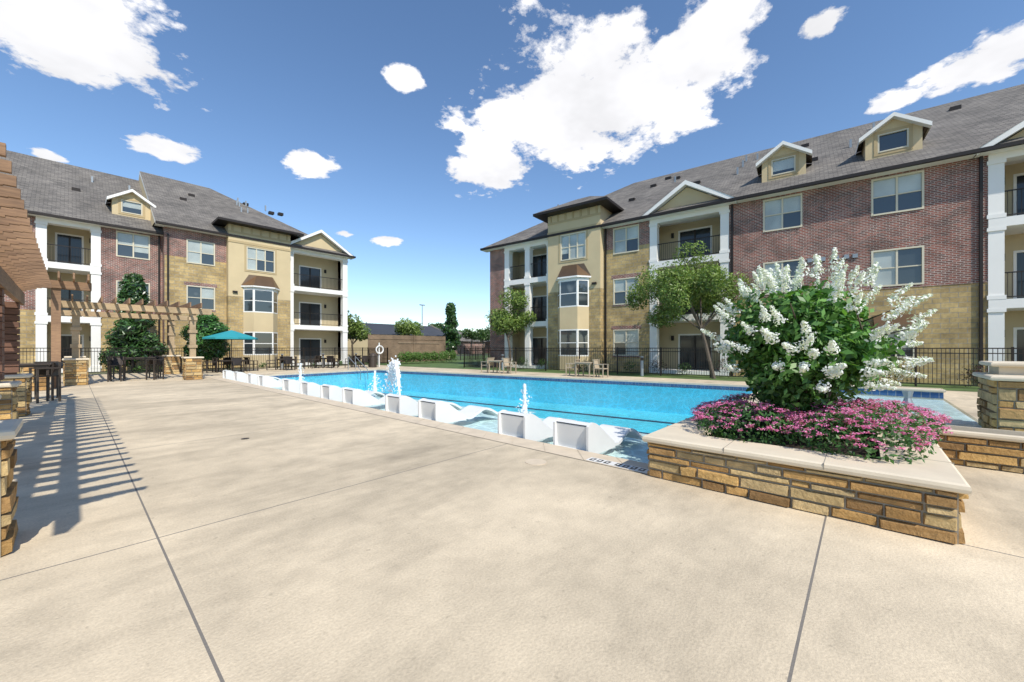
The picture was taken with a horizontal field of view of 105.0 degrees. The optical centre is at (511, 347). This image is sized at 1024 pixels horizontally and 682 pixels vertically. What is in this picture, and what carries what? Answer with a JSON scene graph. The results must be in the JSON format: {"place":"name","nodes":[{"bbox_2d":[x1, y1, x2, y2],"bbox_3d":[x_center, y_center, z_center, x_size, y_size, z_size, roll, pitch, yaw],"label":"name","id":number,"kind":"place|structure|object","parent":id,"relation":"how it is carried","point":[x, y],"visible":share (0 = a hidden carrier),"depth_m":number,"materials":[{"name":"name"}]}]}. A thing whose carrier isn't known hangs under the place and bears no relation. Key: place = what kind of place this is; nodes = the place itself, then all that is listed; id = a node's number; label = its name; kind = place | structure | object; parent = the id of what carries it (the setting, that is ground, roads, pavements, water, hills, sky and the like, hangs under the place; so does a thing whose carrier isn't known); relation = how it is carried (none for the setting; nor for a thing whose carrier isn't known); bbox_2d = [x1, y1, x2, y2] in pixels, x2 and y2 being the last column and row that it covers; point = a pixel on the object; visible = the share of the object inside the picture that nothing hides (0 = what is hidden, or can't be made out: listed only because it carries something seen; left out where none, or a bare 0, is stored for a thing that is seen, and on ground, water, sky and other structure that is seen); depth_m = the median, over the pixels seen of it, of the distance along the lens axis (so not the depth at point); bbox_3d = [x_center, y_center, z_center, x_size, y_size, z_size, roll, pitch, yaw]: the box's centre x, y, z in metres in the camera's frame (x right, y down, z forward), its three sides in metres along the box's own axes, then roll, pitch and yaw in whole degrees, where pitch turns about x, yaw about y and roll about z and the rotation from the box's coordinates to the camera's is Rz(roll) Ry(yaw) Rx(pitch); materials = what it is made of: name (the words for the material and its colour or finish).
{"place":"outdoors","nodes":[
{"label":"outdoors","id":0,"kind":"place"},
{"bbox_2d":[61,353,705,374],"bbox_3d":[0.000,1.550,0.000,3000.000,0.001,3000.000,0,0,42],"label":"ground","id":1,"kind":"structure","parent":0,"point":[102,372],"depth_m":28.03,"materials":[{"name":"beige concrete"}]},
{"bbox_2d":[0,150,355,373],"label":"building","id":2,"kind":"structure","parent":1,"relation":"on","point":[267,281],"depth_m":27.98,"materials":[{"name":"brick"}]},
{"bbox_2d":[98,273,461,369],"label":"trees","id":3,"kind":"object","parent":1,"relation":"on","point":[127,333],"visible":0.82,"depth_m":23.98,"materials":[{"name":"green plant"}]},
{"bbox_2d":[348,304,489,360],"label":"buildings","id":4,"kind":"structure","parent":0,"point":[387,329],"depth_m":49.38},
{"bbox_2d":[0,365,1023,681],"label":"deck","id":5,"kind":"structure","parent":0,"point":[174,529],"depth_m":2.72,"materials":[{"name":"concrete"}]},
{"bbox_2d":[0,356,202,557],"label":"stone pillar","id":6,"kind":"structure","parent":5,"relation":"on","point":[15,402],"depth_m":6.59,"materials":[{"name":"beige stone"}]},
{"bbox_2d":[0,355,203,440],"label":"pillar caps","id":7,"kind":"object","parent":6,"relation":"on","point":[10,429],"visible":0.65,"depth_m":3.25,"materials":[{"name":"beige concrete"}]},
{"bbox_2d":[0,142,211,388],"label":"pergolas","id":8,"kind":"object","parent":5,"relation":"on","point":[22,267],"visible":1,"depth_m":8.54,"materials":[{"name":"brown wood"}]},
{"bbox_2d":[17,330,648,472],"bbox_3d":[-6.628,0.500,17.953,29.975,3.200,22.269,0,0,42],"label":"furniture","id":9,"kind":"object","parent":5,"relation":"on","point":[49,369],"visible":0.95,"depth_m":20.30,"materials":[{"name":"brown metal"}]},
{"bbox_2d":[208,369,748,473],"bbox_3d":[-2.414,1.527,17.656,24.176,0.066,14.047,0,0,42],"label":"coping","id":10,"kind":"object","parent":5,"relation":"on","point":[554,449],"visible":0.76,"depth_m":8.30,"materials":[{"name":"beige concrete"}]},
{"bbox_2d":[272,370,751,462],"bbox_3d":[-2.426,2.205,17.616,23.300,1.290,13.130,0,0,42],"label":"pool shell","id":11,"kind":"object","parent":5,"relation":"in","point":[643,408],"visible":0.13,"depth_m":18.76,"materials":[{"name":"liquid"}]},
{"bbox_2d":[223,370,642,453],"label":"pool loungers","id":12,"kind":"object","parent":11,"relation":"on","point":[589,437],"visible":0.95,"depth_m":8.28,"materials":[{"name":"white plastic"}]},
{"bbox_2d":[647,377,1023,544],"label":"stone planter wall","id":13,"kind":"structure","parent":5,"relation":"on","point":[934,514],"depth_m":3.80,"materials":[{"name":"brown stone"}]},
{"bbox_2d":[709,420,878,458],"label":"soil","id":14,"kind":"structure","parent":13,"relation":"in","point":[859,451],"depth_m":4.59,"materials":[{"name":"brown soil"}]},
{"bbox_2d":[642,361,1023,494],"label":"caps","id":15,"kind":"object","parent":13,"relation":"on","point":[937,470],"visible":0.51,"depth_m":3.90,"materials":[{"name":"stone"}]},
{"bbox_2d":[835,388,981,427],"bbox_3d":[8.521,1.030,7.640,5.480,0.620,6.850,0,0,42],"label":"basin","id":16,"kind":"object","parent":5,"relation":"in","point":[959,418],"visible":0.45,"depth_m":9.29,"materials":[{"name":"liquid"}]},
{"bbox_2d":[0,0,1023,380],"label":"sky","id":17,"kind":"structure","parent":0,"point":[420,137],"materials":[{"name":"blue"}]},
{"bbox_2d":[349,354,979,391],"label":"lawn","id":18,"kind":"structure","parent":0,"point":[457,364],"depth_m":23.76,"materials":[{"name":"green plant"}]},
{"bbox_2d":[368,334,444,361],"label":"wood fence","id":19,"kind":"object","parent":18,"relation":"on","point":[396,344],"visible":0.71,"depth_m":41.27,"materials":[{"name":"brown wood"}]},
{"bbox_2d":[19,346,1023,385],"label":"fences","id":20,"kind":"object","parent":18,"relation":"on","point":[660,351],"visible":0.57,"depth_m":22.30,"materials":[{"name":"grey metal"}]},
{"bbox_2d":[131,269,915,437],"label":"bark","id":21,"kind":"object","parent":18,"relation":"on","point":[699,327],"visible":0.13,"depth_m":19.24,"materials":[{"name":"brown plant"}]},
{"bbox_2d":[104,240,986,463],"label":"leaves","id":22,"kind":"object","parent":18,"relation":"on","point":[789,384],"visible":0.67,"depth_m":4.70,"materials":[{"name":"green plant"}]},
{"bbox_2d":[689,247,952,450],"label":"petals","id":23,"kind":"object","parent":22,"relation":"attached to","point":[837,283],"visible":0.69,"depth_m":4.40,"materials":[{"name":"white plant"}]},
{"bbox_2d":[480,84,1023,384],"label":"building","id":24,"kind":"structure","parent":18,"relation":"on","point":[927,201],"depth_m":19.48,"materials":[{"name":"brick"}]},
{"label":"pool water","id":25,"kind":"structure","parent":0,"visible":0},
{"bbox_2d":[298,355,531,413],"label":"fountain jets","id":26,"kind":"object","parent":25,"relation":"on","point":[393,366],"visible":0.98,"depth_m":12.22,"materials":[{"name":"white liquid"}]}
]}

